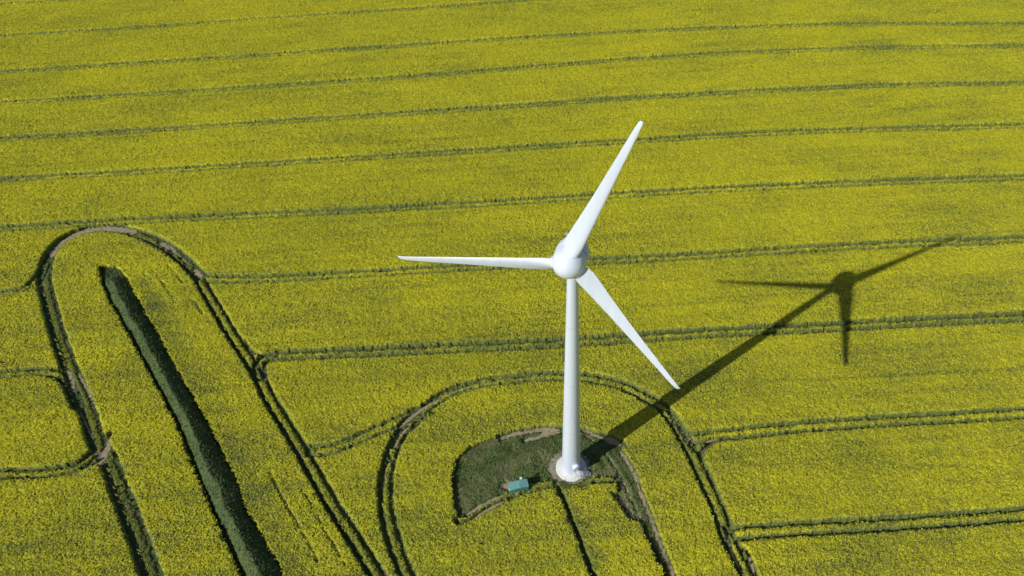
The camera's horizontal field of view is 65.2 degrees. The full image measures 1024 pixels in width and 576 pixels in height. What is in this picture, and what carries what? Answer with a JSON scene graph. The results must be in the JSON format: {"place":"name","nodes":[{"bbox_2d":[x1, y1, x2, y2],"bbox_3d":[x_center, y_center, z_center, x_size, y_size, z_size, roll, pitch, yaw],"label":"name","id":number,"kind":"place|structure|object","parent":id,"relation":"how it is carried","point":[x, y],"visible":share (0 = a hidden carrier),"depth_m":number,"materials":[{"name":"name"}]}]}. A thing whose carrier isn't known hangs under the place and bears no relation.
{"place":"outdoors","nodes":[
{"label":"outdoors","id":0,"kind":"place"},
{"bbox_2d":[67,371,74,391],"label":"dirt track","id":1,"kind":"structure","parent":0,"point":[69,374],"depth_m":158.76,"materials":[{"name":"brown soil"}]},
{"bbox_2d":[78,374,94,403],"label":"dirt track","id":2,"kind":"structure","parent":0,"point":[86,388],"depth_m":156.93,"materials":[{"name":"soil"}]},
{"bbox_2d":[80,412,93,440],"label":"dirt track","id":3,"kind":"structure","parent":0,"point":[87,427],"depth_m":149.34,"materials":[{"name":"brown soil"}]},
{"bbox_2d":[49,226,136,257],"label":"dirt track","id":4,"kind":"structure","parent":0,"point":[53,252],"depth_m":197.12,"materials":[{"name":"brown soil"}]},
{"bbox_2d":[89,450,105,467],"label":"dirt track","id":5,"kind":"structure","parent":0,"point":[103,456],"depth_m":143.67,"materials":[{"name":"brown soil"}]},
{"bbox_2d":[101,436,111,462],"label":"dirt track","id":6,"kind":"structure","parent":0,"point":[107,448],"depth_m":145.45,"materials":[{"name":"brown soil"}]},
{"bbox_2d":[139,239,168,256],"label":"dirt track","id":7,"kind":"structure","parent":0,"point":[155,247],"depth_m":191.40,"materials":[{"name":"brown soil"}]},
{"bbox_2d":[160,243,175,251],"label":"dirt track","id":8,"kind":"structure","parent":0,"point":[163,244],"depth_m":191.18,"materials":[{"name":"brown soil"}]},
{"bbox_2d":[164,245,189,265],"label":"dirt track","id":9,"kind":"structure","parent":0,"point":[177,254],"depth_m":188.44,"materials":[{"name":"brown soil"}]},
{"bbox_2d":[100,267,283,575],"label":"grass bank","id":10,"kind":"structure","parent":0,"point":[244,539],"depth_m":143.96,"materials":[{"name":"green plant"}]},
{"bbox_2d":[194,270,202,277],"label":"dirt track","id":11,"kind":"structure","parent":0,"point":[197,272],"depth_m":182.83,"materials":[{"name":"brown soil"}]},
{"bbox_2d":[383,457,390,486],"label":"dirt track","id":12,"kind":"structure","parent":0,"point":[388,463],"depth_m":138.68,"materials":[{"name":"soil"}]},
{"bbox_2d":[394,428,407,447],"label":"dirt track","id":13,"kind":"structure","parent":0,"point":[404,431],"depth_m":144.17,"materials":[{"name":"soil"}]},
{"bbox_2d":[400,400,438,426],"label":"dirt track","id":14,"kind":"structure","parent":0,"point":[409,419],"depth_m":148.33,"materials":[{"name":"brown soil"}]},
{"bbox_2d":[466,495,502,515],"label":"dirt track","id":15,"kind":"structure","parent":0,"point":[478,506],"depth_m":132.73,"materials":[{"name":"brown soil"}]},
{"bbox_2d":[477,502,502,516],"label":"dirt track","id":16,"kind":"structure","parent":0,"point":[490,508],"depth_m":132.17,"materials":[{"name":"soil"}]},
{"bbox_2d":[0,59,1023,575],"bbox_3d":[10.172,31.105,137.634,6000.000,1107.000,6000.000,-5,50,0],"label":"ground","id":17,"kind":"structure","parent":0,"point":[78,399],"depth_m":150.91,"materials":[{"name":"plant"}]},
{"bbox_2d":[0,0,1023,575],"bbox_3d":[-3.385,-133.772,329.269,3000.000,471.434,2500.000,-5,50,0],"label":"oilseed rape","id":18,"kind":"structure","parent":17,"relation":"on","point":[858,450],"depth_m":176.06,"materials":[{"name":"yellow plant"}]},
{"bbox_2d":[508,477,528,492],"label":"transformer kiosk","id":19,"kind":"object","parent":17,"relation":"on","point":[518,485],"visible":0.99,"depth_m":133.06,"materials":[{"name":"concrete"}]},
{"bbox_2d":[397,121,679,481],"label":"wind turbine","id":20,"kind":"object","parent":17,"relation":"on","point":[568,259],"visible":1,"depth_m":97.86,"materials":[{"name":"metal"}]},
{"bbox_2d":[452,429,669,575],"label":"rough grass","id":21,"kind":"structure","parent":17,"relation":"on","point":[482,471],"depth_m":137.61,"materials":[{"name":"green plant"}]},
{"bbox_2d":[547,452,590,485],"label":"gravel","id":22,"kind":"structure","parent":17,"relation":"on","point":[551,469],"depth_m":137.59,"materials":[{"name":"beige gravel"}]},
{"bbox_2d":[500,427,559,439],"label":"dirt track","id":23,"kind":"structure","parent":0,"point":[536,430],"depth_m":144.05,"materials":[{"name":"brown soil"}]},
{"bbox_2d":[524,430,559,441],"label":"dirt track","id":24,"kind":"structure","parent":0,"point":[547,433],"depth_m":143.28,"materials":[{"name":"brown soil"}]},
{"bbox_2d":[580,429,603,439],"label":"dirt track","id":25,"kind":"structure","parent":0,"point":[592,434],"depth_m":143.00,"materials":[{"name":"soil"}]},
{"bbox_2d":[603,436,620,445],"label":"dirt track","id":26,"kind":"structure","parent":0,"point":[609,440],"depth_m":141.66,"materials":[{"name":"soil"}]},
{"bbox_2d":[618,475,631,501],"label":"dirt track","id":27,"kind":"structure","parent":0,"point":[627,489],"depth_m":134.03,"materials":[{"name":"brown soil"}]},
{"bbox_2d":[619,497,634,518],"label":"dirt track","id":28,"kind":"structure","parent":0,"point":[627,508],"depth_m":131.22,"materials":[{"name":"soil"}]},
{"bbox_2d":[620,451,673,575],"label":"dirt track","id":29,"kind":"structure","parent":0,"point":[655,531],"depth_m":129.94,"materials":[{"name":"soil"}]},
{"bbox_2d":[668,413,686,436],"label":"dirt track","id":30,"kind":"structure","parent":0,"point":[673,421],"depth_m":143.98,"materials":[{"name":"brown soil"}]},
{"bbox_2d":[677,427,692,451],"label":"dirt track","id":31,"kind":"structure","parent":0,"point":[684,439],"depth_m":141.21,"materials":[{"name":"soil"}]},
{"bbox_2d":[696,438,724,445],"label":"dirt track","id":32,"kind":"structure","parent":0,"point":[711,440],"depth_m":140.80,"materials":[{"name":"brown soil"}]},
{"bbox_2d":[724,530,739,568],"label":"dirt track","id":33,"kind":"structure","parent":0,"point":[730,549],"depth_m":124.67,"materials":[{"name":"soil"}]},
{"bbox_2d":[744,551,754,575],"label":"dirt track","id":34,"kind":"structure","parent":0,"point":[751,565],"depth_m":122.60,"materials":[{"name":"brown soil"}]}
]}

